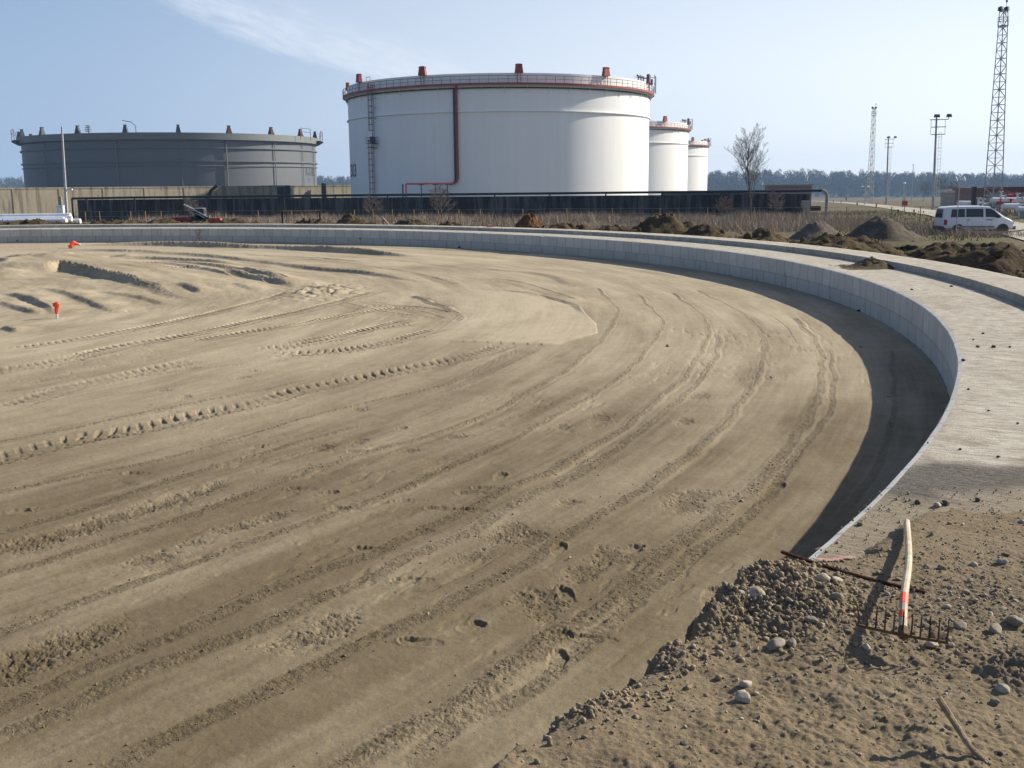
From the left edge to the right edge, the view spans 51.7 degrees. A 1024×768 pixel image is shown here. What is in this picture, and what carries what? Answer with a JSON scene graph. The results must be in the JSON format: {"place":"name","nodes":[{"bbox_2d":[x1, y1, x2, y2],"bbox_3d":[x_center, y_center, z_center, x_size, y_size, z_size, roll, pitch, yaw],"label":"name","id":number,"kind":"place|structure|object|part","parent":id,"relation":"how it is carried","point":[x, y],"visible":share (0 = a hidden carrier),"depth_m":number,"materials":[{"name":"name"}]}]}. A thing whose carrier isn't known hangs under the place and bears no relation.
{"place":"outdoors","nodes":[
{"label":"outdoors","id":0,"kind":"place"},
{"bbox_2d":[0,241,949,767],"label":"sand","id":1,"kind":"structure","parent":0,"point":[362,379],"depth_m":9.05,"materials":[{"name":"sand"}]},
{"bbox_2d":[52,302,59,317],"bbox_3d":[-8.884,-1.379,20.633,0.139,0.444,0.107,-1,11,0],"label":"marker stake","id":2,"kind":"object","parent":1,"relation":"on","point":[56,305],"visible":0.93,"depth_m":20.59,"materials":[{"name":"orange paint"}]},
{"bbox_2d":[68,241,80,248],"bbox_3d":[-18.816,-5.994,45.424,0.527,0.356,0.340,-4,11,-17],"label":"plastic cone","id":3,"kind":"object","parent":1,"relation":"on","point":[72,243],"visible":0.99,"depth_m":45.33,"materials":[{"name":"orange paint"}]},
{"bbox_2d":[0,217,1023,277],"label":"earth bank","id":4,"kind":"structure","parent":0,"point":[975,255],"depth_m":31.08,"materials":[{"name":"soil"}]},
{"bbox_2d":[89,219,117,223],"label":"earth mound","id":5,"kind":"object","parent":4,"relation":"on","point":[102,221],"visible":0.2,"depth_m":66.94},
{"bbox_2d":[169,204,222,222],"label":"work machine","id":6,"kind":"object","parent":4,"relation":"on","point":[200,214],"visible":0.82,"depth_m":69.01,"materials":[{"name":"red paint"}]},
{"bbox_2d":[294,217,328,223],"bbox_3d":[-12.326,-9.866,65.302,3.414,0.946,2.335,-1,11,0],"label":"earth mound","id":7,"kind":"object","parent":4,"relation":"on","point":[304,220],"visible":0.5,"depth_m":64.96,"materials":[{"name":"soil"}]},
{"bbox_2d":[337,214,357,223],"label":"earth mound","id":8,"kind":"object","parent":4,"relation":"on","point":[345,218],"visible":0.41,"depth_m":64.87,"materials":[{"name":"soil"}]},
{"bbox_2d":[393,219,430,224],"bbox_3d":[-5.932,-9.460,63.259,4.942,0.890,2.733,-1,11,0],"label":"earth mound","id":9,"kind":"object","parent":4,"relation":"on","point":[410,222],"visible":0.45,"depth_m":63.03,"materials":[{"name":"soil"}]},
{"bbox_2d":[437,221,462,225],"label":"earth mound","id":10,"kind":"object","parent":4,"relation":"on","point":[447,223],"visible":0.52,"depth_m":61.20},
{"bbox_2d":[3,219,1023,274],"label":"earth clods","id":11,"kind":"object","parent":4,"relation":"on","point":[996,253],"visible":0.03,"depth_m":26.34,"materials":[{"name":"soil"}]},
{"bbox_2d":[515,212,544,227],"bbox_3d":[0.946,-8.748,57.407,1.645,1.226,1.278,-1,11,0],"label":"root clump","id":12,"kind":"object","parent":4,"relation":"on","point":[528,220],"visible":0.9,"depth_m":57.02,"materials":[{"name":"soil"}]},
{"bbox_2d":[549,222,575,227],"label":"earth mound","id":13,"kind":"object","parent":4,"relation":"on","point":[571,225],"visible":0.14,"depth_m":54.24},
{"bbox_2d":[592,224,627,230],"bbox_3d":[4.628,-7.429,51.465,3.862,0.727,2.163,-1,11,0],"label":"earth mound","id":14,"kind":"object","parent":4,"relation":"on","point":[615,227],"visible":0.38,"depth_m":51.07,"materials":[{"name":"soil"}]},
{"bbox_2d":[633,212,696,234],"bbox_3d":[6.775,-6.896,46.496,5.301,1.323,3.093,-1,11,0],"label":"earth mound","id":15,"kind":"object","parent":4,"relation":"on","point":[665,223],"visible":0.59,"depth_m":45.86,"materials":[{"name":"soil"}]},
{"bbox_2d":[680,223,732,237],"bbox_3d":[7.921,-5.995,42.611,3.644,0.964,2.627,-1,11,0],"label":"earth mound","id":16,"kind":"object","parent":4,"relation":"on","point":[703,229],"visible":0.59,"depth_m":42.19,"materials":[{"name":"soil"}]},
{"bbox_2d":[737,227,790,241],"bbox_3d":[9.764,-5.783,41.656,4.000,0.766,2.423,-1,11,0],"label":"earth mound","id":17,"kind":"object","parent":4,"relation":"on","point":[757,233],"visible":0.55,"depth_m":41.31,"materials":[{"name":"soil"}]},
{"bbox_2d":[788,220,843,239],"bbox_3d":[17.808,-8.979,61.450,3.699,1.085,2.700,-1,11,0],"label":"gravel pile","id":18,"kind":"object","parent":4,"relation":"on","point":[817,227],"visible":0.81,"depth_m":60.91,"materials":[{"name":"gravel"}]},
{"bbox_2d":[843,215,928,241],"bbox_3d":[20.843,-8.782,59.439,5.266,1.412,3.532,-1,11,0],"label":"earth mound","id":19,"kind":"object","parent":4,"relation":"on","point":[886,229],"visible":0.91,"depth_m":58.69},
{"bbox_2d":[906,242,972,258],"bbox_3d":[13.702,-4.158,32.876,3.962,0.536,1.981,-1,11,0],"label":"earth mound","id":20,"kind":"object","parent":4,"relation":"on","point":[935,249],"visible":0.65,"depth_m":32.53,"materials":[{"name":"soil"}]},
{"bbox_2d":[0,0,1023,185],"label":"sky","id":21,"kind":"structure","parent":0,"point":[811,73],"materials":[{"name":"blue"}]},
{"bbox_2d":[75,188,1023,250],"bbox_3d":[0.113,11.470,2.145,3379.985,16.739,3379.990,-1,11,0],"label":"ground","id":22,"kind":"structure","parent":0,"point":[926,202],"depth_m":138.96,"materials":[{"name":"soil"}]},
{"bbox_2d":[0,218,67,222],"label":"coated pipe","id":23,"kind":"object","parent":22,"relation":"on","point":[53,219],"visible":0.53,"depth_m":101.02,"materials":[{"name":"metal"}]},
{"bbox_2d":[0,217,64,218],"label":"coated pipe","id":24,"kind":"object","parent":23,"relation":"on","point":[32,217],"visible":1,"depth_m":101.48,"materials":[{"name":"metal"}]},
{"bbox_2d":[0,216,72,220],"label":"coated pipe","id":25,"kind":"object","parent":23,"relation":"on","point":[69,218],"visible":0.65,"depth_m":101.81,"materials":[{"name":"metal"}]},
{"bbox_2d":[57,205,64,212],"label":"cabinet","id":26,"kind":"object","parent":22,"relation":"on","point":[60,208],"visible":0.57,"depth_m":110.19,"materials":[{"name":"metal"}]},
{"bbox_2d":[58,127,72,212],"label":"lamp pole","id":27,"kind":"object","parent":22,"relation":"on","point":[65,189],"visible":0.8,"depth_m":113.75,"materials":[{"name":"metal"}]},
{"bbox_2d":[11,120,322,187],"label":"storage tank","id":28,"kind":"object","parent":22,"relation":"on","point":[126,158],"visible":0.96,"depth_m":280.59,"materials":[{"name":"metal"}]},
{"bbox_2d":[0,183,350,215],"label":"bund wall","id":29,"kind":"structure","parent":22,"relation":"on","point":[40,200],"depth_m":198.24,"materials":[{"name":"concrete"}]},
{"bbox_2d":[182,197,202,221],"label":"bare shrub","id":30,"kind":"object","parent":22,"relation":"on","point":[191,205],"visible":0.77,"depth_m":106.69,"materials":[{"name":"grey plant"}]},
{"bbox_2d":[281,210,320,223],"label":"pipe barrier","id":31,"kind":"object","parent":22,"relation":"on","point":[282,211],"visible":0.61,"depth_m":82.85,"materials":[{"name":"metal"}]},
{"bbox_2d":[362,195,383,215],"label":"bare shrub","id":32,"kind":"object","parent":22,"relation":"on","point":[369,204],"visible":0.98,"depth_m":104.03,"materials":[{"name":"grey plant"}]},
{"bbox_2d":[428,184,456,219],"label":"bare shrub","id":33,"kind":"object","parent":22,"relation":"on","point":[442,194],"visible":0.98,"depth_m":102.65,"materials":[{"name":"grey plant"}]},
{"bbox_2d":[77,193,809,221],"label":"bund wall","id":34,"kind":"structure","parent":22,"relation":"on","point":[675,202],"depth_m":114.86,"materials":[{"name":"concrete"}]},
{"bbox_2d":[71,189,828,221],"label":"pipeline","id":35,"kind":"object","parent":22,"relation":"on","point":[825,192],"visible":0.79,"depth_m":113.25,"materials":[{"name":"black paint"}]},
{"bbox_2d":[342,63,655,197],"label":"storage tank","id":36,"kind":"object","parent":22,"relation":"on","point":[518,130],"visible":0.98,"depth_m":181.96,"materials":[{"name":"metal"}]},
{"bbox_2d":[68,206,933,225],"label":"wire fence","id":37,"kind":"object","parent":22,"relation":"on","point":[438,214],"visible":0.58,"depth_m":88.69,"materials":[{"name":"metal"}]},
{"bbox_2d":[0,224,1023,562],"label":"ring foundation","id":38,"kind":"object","parent":22,"relation":"on","point":[932,314],"visible":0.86,"depth_m":17.89,"materials":[{"name":"concrete"}]},
{"bbox_2d":[830,256,895,269],"bbox_3d":[7.794,-2.653,22.908,1.530,0.240,1.500,-1,11,0],"label":"debris heap","id":39,"kind":"object","parent":38,"relation":"on","point":[871,263],"visible":0.83,"depth_m":22.68,"materials":[{"name":"soil"}]},
{"bbox_2d":[0,168,1023,197],"bbox_3d":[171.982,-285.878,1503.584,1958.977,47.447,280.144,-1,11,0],"label":"forest","id":40,"kind":"object","parent":22,"relation":"on","point":[836,182],"visible":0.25,"depth_m":1463.77,"materials":[{"name":"plant"}]},
{"bbox_2d":[73,207,1023,237],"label":"dry grass","id":41,"kind":"structure","parent":22,"relation":"on","point":[729,222],"depth_m":92.34,"materials":[{"name":"plant"}]},
{"bbox_2d":[648,116,692,194],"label":"storage tank","id":42,"kind":"object","parent":22,"relation":"on","point":[668,157],"visible":0.2,"depth_m":314.94,"materials":[{"name":"metal"}]},
{"bbox_2d":[687,137,710,190],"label":"storage tank","id":43,"kind":"object","parent":22,"relation":"on","point":[698,156],"visible":0.2,"depth_m":457.27,"materials":[{"name":"metal"}]},
{"bbox_2d":[715,195,734,215],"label":"bare shrub","id":44,"kind":"object","parent":22,"relation":"on","point":[722,204],"visible":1,"depth_m":98.38,"materials":[{"name":"grey plant"}]},
{"bbox_2d":[725,122,768,217],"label":"bare tree","id":45,"kind":"object","parent":22,"relation":"on","point":[748,158],"visible":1,"depth_m":99.57,"materials":[{"name":"grey plant"}]},
{"bbox_2d":[767,191,785,211],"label":"bare shrub","id":46,"kind":"object","parent":22,"relation":"on","point":[780,204],"visible":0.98,"depth_m":101.19,"materials":[{"name":"grey plant"}]},
{"bbox_2d":[763,184,813,205],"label":"hut","id":47,"kind":"object","parent":22,"relation":"on","point":[790,187],"visible":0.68,"depth_m":160.35,"materials":[{"name":"concrete"}]},
{"bbox_2d":[792,201,820,214],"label":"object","id":48,"kind":"structure","parent":22,"relation":"on","point":[804,204],"depth_m":103.30,"materials":[{"name":"metal"}]},
{"bbox_2d":[866,104,876,202],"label":"lattice mast","id":49,"kind":"object","parent":22,"relation":"on","point":[872,130],"visible":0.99,"depth_m":333.40,"materials":[{"name":"metal"}]},
{"bbox_2d":[735,209,1023,240],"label":"field grass","id":50,"kind":"structure","parent":22,"relation":"on","point":[916,220],"depth_m":95.58,"materials":[{"name":"plant"}]},
{"bbox_2d":[885,136,896,203],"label":"pole mast","id":51,"kind":"object","parent":22,"relation":"on","point":[887,176],"visible":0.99,"depth_m":269.60,"materials":[{"name":"metal"}]},
{"bbox_2d":[902,199,907,210],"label":"sign box","id":52,"kind":"object","parent":22,"relation":"on","point":[904,203],"visible":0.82,"depth_m":136.28,"materials":[{"name":"red paint"}]},
{"bbox_2d":[919,180,931,199],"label":"bare tree","id":53,"kind":"object","parent":22,"relation":"on","point":[928,184],"visible":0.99,"depth_m":353.54,"materials":[{"name":"grey plant"}]},
{"bbox_2d":[930,114,951,209],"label":"pole mast","id":54,"kind":"object","parent":22,"relation":"on","point":[934,164],"visible":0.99,"depth_m":146.62,"materials":[{"name":"metal"}]},
{"bbox_2d":[935,177,949,189],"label":"bare tree","id":55,"kind":"object","parent":22,"relation":"on","point":[941,185],"visible":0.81,"depth_m":325.03,"materials":[{"name":"grey plant"}]},
{"bbox_2d":[946,181,958,189],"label":"bare tree","id":56,"kind":"object","parent":22,"relation":"on","point":[951,185],"visible":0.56,"depth_m":255.57,"materials":[{"name":"grey plant"}]},
{"bbox_2d":[954,176,965,236],"bbox_3d":[27.513,-10.801,65.176,0.728,3.985,0.238,-1,11,0],"label":"street lamp","id":57,"kind":"object","parent":22,"relation":"on","point":[956,179],"visible":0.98,"depth_m":65.00,"materials":[{"name":"metal"}]},
{"bbox_2d":[957,201,970,205],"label":"vessel","id":58,"kind":"object","parent":22,"relation":"on","point":[964,203],"visible":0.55,"depth_m":116.21,"materials":[{"name":"metal"}]},
{"bbox_2d":[971,187,976,205],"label":"dark post","id":59,"kind":"object","parent":22,"relation":"on","point":[973,197],"visible":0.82,"depth_m":114.17,"materials":[{"name":"black metal"}]},
{"bbox_2d":[981,199,988,205],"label":"standpipe","id":60,"kind":"object","parent":22,"relation":"on","point":[983,203],"visible":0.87,"depth_m":116.32,"materials":[{"name":"metal"}]},
{"bbox_2d":[956,225,1023,232],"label":"curb","id":61,"kind":"object","parent":22,"relation":"on","point":[990,232],"visible":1,"depth_m":60.47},
{"bbox_2d":[983,0,1009,207],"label":"lattice mast","id":62,"kind":"object","parent":22,"relation":"on","point":[1002,27],"visible":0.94,"depth_m":154.80,"materials":[{"name":"metal"}]},
{"bbox_2d":[996,199,1004,211],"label":"valve","id":63,"kind":"object","parent":22,"relation":"on","point":[1000,202],"visible":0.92,"depth_m":113.37,"materials":[{"name":"red paint"}]},
{"bbox_2d":[999,191,1006,212],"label":"standpipe","id":64,"kind":"object","parent":22,"relation":"on","point":[1004,196],"visible":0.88,"depth_m":120.12,"materials":[{"name":"metal"}]},
{"bbox_2d":[989,197,1023,210],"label":"vessel","id":65,"kind":"object","parent":22,"relation":"on","point":[995,199],"visible":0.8,"depth_m":123.00,"materials":[{"name":"metal"}]},
{"bbox_2d":[1003,191,1012,196],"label":"valve","id":66,"kind":"object","parent":22,"relation":"on","point":[1008,194],"visible":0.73,"depth_m":125.92,"materials":[{"name":"red paint"}]},
{"bbox_2d":[1001,203,1019,215],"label":"vessel","id":67,"kind":"object","parent":22,"relation":"on","point":[1005,207],"visible":0.57,"depth_m":103.51,"materials":[{"name":"metal"}]},
{"bbox_2d":[1005,198,1016,213],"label":"valve","id":68,"kind":"object","parent":22,"relation":"on","point":[1010,202],"visible":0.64,"depth_m":110.37,"materials":[{"name":"red paint"}]},
{"bbox_2d":[1015,193,1022,202],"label":"standpipe","id":69,"kind":"object","parent":22,"relation":"on","point":[1018,197],"visible":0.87,"depth_m":120.17,"materials":[{"name":"metal"}]},
{"bbox_2d":[1015,207,1023,217],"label":"vessel","id":70,"kind":"object","parent":22,"relation":"on","point":[1020,209],"visible":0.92,"depth_m":96.67,"materials":[{"name":"metal"}]},
{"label":"coated pipe","id":71,"kind":"object","parent":22,"relation":"on","visible":0},
{"bbox_2d":[0,213,71,216],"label":"coated pipe","id":72,"kind":"object","parent":71,"relation":"on","point":[42,214],"visible":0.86,"depth_m":102.27,"materials":[{"name":"metal"}]},
{"bbox_2d":[492,508,1023,767],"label":"soil","id":73,"kind":"structure","parent":0,"point":[748,741],"depth_m":3.73,"materials":[{"name":"soil"}]},
{"bbox_2d":[680,740,687,745],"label":"stone","id":74,"kind":"object","parent":73,"relation":"on","point":[683,742],"visible":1,"depth_m":3.35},
{"bbox_2d":[502,558,925,766],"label":"rubble","id":75,"kind":"object","parent":73,"relation":"on","point":[780,573],"visible":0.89,"depth_m":4.26,"materials":[{"name":"gravel"}]},
{"bbox_2d":[747,586,765,597],"bbox_3d":[1.023,0.878,4.439,0.087,0.052,0.069,6,12,30],"label":"stone","id":76,"kind":"object","parent":75,"relation":"on","point":[752,589],"visible":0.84,"depth_m":4.42,"materials":[{"name":"stone"}]},
{"bbox_2d":[735,690,750,703],"bbox_3d":[0.795,1.089,3.645,0.043,0.053,0.065,-3,11,-10],"label":"stone","id":77,"kind":"object","parent":73,"relation":"on","point":[742,696],"visible":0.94,"depth_m":3.63,"materials":[{"name":"stone"}]},
{"bbox_2d":[739,680,751,686],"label":"stone","id":78,"kind":"object","parent":73,"relation":"on","point":[745,683],"visible":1,"depth_m":3.75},
{"bbox_2d":[766,637,784,650],"bbox_3d":[1.006,0.994,4.028,0.082,0.042,0.052,-8,13,-34],"label":"stone","id":79,"kind":"object","parent":73,"relation":"on","point":[773,644],"visible":1,"depth_m":4.02,"materials":[{"name":"stone"}]},
{"bbox_2d":[787,637,795,647],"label":"stone","id":80,"kind":"object","parent":73,"relation":"on","point":[791,642],"visible":1,"depth_m":4.04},
{"bbox_2d":[804,616,817,623],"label":"stone","id":81,"kind":"object","parent":73,"relation":"on","point":[812,619],"visible":1,"depth_m":4.19,"materials":[{"name":"stone"}]},
{"bbox_2d":[814,573,830,582],"bbox_3d":[1.349,0.847,4.591,0.069,0.049,0.055,-11,10,2],"label":"stone","id":82,"kind":"object","parent":73,"relation":"on","point":[822,577],"visible":0.78,"depth_m":4.57,"materials":[{"name":"stone"}]},
{"bbox_2d":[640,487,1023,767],"bbox_3d":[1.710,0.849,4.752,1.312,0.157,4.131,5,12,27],"label":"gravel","id":83,"kind":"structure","parent":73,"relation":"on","point":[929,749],"depth_m":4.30,"materials":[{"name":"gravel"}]},
{"bbox_2d":[830,576,842,581],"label":"stone","id":84,"kind":"object","parent":73,"relation":"on","point":[838,579],"visible":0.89,"depth_m":4.58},
{"bbox_2d":[830,592,843,601],"bbox_3d":[1.354,0.888,4.399,0.061,0.042,0.050,4,-10,-32],"label":"stone","id":85,"kind":"object","parent":73,"relation":"on","point":[835,595],"visible":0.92,"depth_m":4.38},
{"bbox_2d":[781,550,925,593],"bbox_3d":[1.533,0.849,4.788,0.677,0.054,0.020,8,14,40],"label":"steel bar","id":86,"kind":"object","parent":73,"relation":"on","point":[795,556],"visible":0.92,"depth_m":4.79,"materials":[{"name":"metal"}]},
{"bbox_2d":[862,643,870,649],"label":"stone","id":87,"kind":"object","parent":73,"relation":"on","point":[865,646],"visible":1,"depth_m":4.02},
{"bbox_2d":[856,519,949,643],"bbox_3d":[1.695,0.794,4.769,0.331,0.189,1.725,2,11,16],"label":"rake","id":88,"kind":"object","parent":73,"relation":"on","point":[902,633],"visible":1,"depth_m":4.04,"materials":[{"name":"wood"}]},
{"bbox_2d":[924,641,938,647],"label":"stone","id":89,"kind":"object","parent":73,"relation":"on","point":[931,644],"visible":0.91,"depth_m":4.03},
{"bbox_2d":[933,502,940,506],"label":"stone","id":90,"kind":"object","parent":73,"relation":"on","point":[936,504],"visible":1,"depth_m":5.94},
{"bbox_2d":[937,564,946,570],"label":"stone","id":91,"kind":"object","parent":73,"relation":"on","point":[940,567],"visible":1,"depth_m":4.83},
{"bbox_2d":[942,500,949,505],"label":"stone","id":92,"kind":"object","parent":73,"relation":"on","point":[946,502],"visible":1,"depth_m":5.97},
{"bbox_2d":[953,621,966,630],"bbox_3d":[1.783,0.964,4.198,0.056,0.046,0.038,-17,19,-1],"label":"stone","id":93,"kind":"object","parent":73,"relation":"on","point":[961,626],"visible":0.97,"depth_m":4.19,"materials":[{"name":"stone"}]},
{"bbox_2d":[935,696,991,764],"bbox_3d":[1.398,1.073,3.270,0.030,0.155,0.203,-7,12,-31],"label":"stick","id":94,"kind":"object","parent":73,"relation":"on","point":[954,723],"visible":1,"depth_m":3.29,"materials":[{"name":"brown wood"}]},
{"bbox_2d":[962,589,969,594],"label":"stone","id":95,"kind":"object","parent":73,"relation":"on","point":[966,591],"visible":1,"depth_m":4.56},
{"bbox_2d":[970,562,977,566],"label":"stone","id":96,"kind":"object","parent":73,"relation":"on","point":[974,564],"visible":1,"depth_m":4.88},
{"bbox_2d":[989,623,1001,633],"bbox_3d":[1.908,0.977,4.169,0.048,0.052,0.076,3,11,17],"label":"stone","id":97,"kind":"object","parent":73,"relation":"on","point":[996,628],"visible":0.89,"depth_m":4.15,"materials":[{"name":"stone"}]},
{"bbox_2d":[990,698,1000,704],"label":"stone","id":98,"kind":"object","parent":73,"relation":"on","point":[996,701],"visible":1,"depth_m":3.59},
{"bbox_2d":[994,751,1002,755],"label":"stone","id":99,"kind":"object","parent":73,"relation":"on","point":[999,753],"visible":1,"depth_m":3.26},
{"bbox_2d":[996,558,1007,564],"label":"stone","id":100,"kind":"object","parent":73,"relation":"on","point":[1000,561],"visible":1,"depth_m":4.89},
{"bbox_2d":[995,684,1009,693],"bbox_3d":[1.706,1.060,3.669,0.040,0.034,0.044,-1,11,-4],"label":"stone","id":101,"kind":"object","parent":73,"relation":"on","point":[1002,688],"visible":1,"depth_m":3.66,"materials":[{"name":"stone"}]},
{"bbox_2d":[1005,615,1023,627],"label":"stone","id":102,"kind":"object","parent":73,"relation":"on","point":[1015,621],"visible":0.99,"depth_m":4.22,"materials":[{"name":"stone"}]},
{"bbox_2d":[819,201,1023,239],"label":"road","id":103,"kind":"structure","parent":0,"point":[1019,225],"depth_m":140.38,"materials":[{"name":"asphalt"}]},
{"bbox_2d":[932,206,1015,232],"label":"van","id":104,"kind":"object","parent":103,"relation":"on","point":[978,216],"visible":0.7,"depth_m":69.35,"materials":[{"name":"white paint"}]},
{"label":"rear window","id":105,"kind":"part","parent":104,"relation":"part of","materials":[{"name":"black glass"}]},
{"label":"window","id":106,"kind":"part","parent":104,"relation":"part of","materials":[{"name":"black glass"}]},
{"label":"window","id":107,"kind":"part","parent":104,"relation":"part of","materials":[{"name":"black glass"}]},
{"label":"window","id":108,"kind":"part","parent":104,"relation":"part of","materials":[{"name":"black glass"}]},
{"bbox_2d":[938,190,954,205],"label":"building","id":109,"kind":"structure","parent":0,"point":[947,198],"depth_m":196.88,"materials":[{"name":"concrete"}]},
{"bbox_2d":[952,187,985,205],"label":"building","id":110,"kind":"structure","parent":0,"point":[965,193],"depth_m":184.93,"materials":[{"name":"grey brick"}]},
{"bbox_2d":[983,186,1023,206],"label":"building","id":111,"kind":"structure","parent":0,"point":[1016,189],"depth_m":174.17,"materials":[{"name":"concrete"}]}
]}

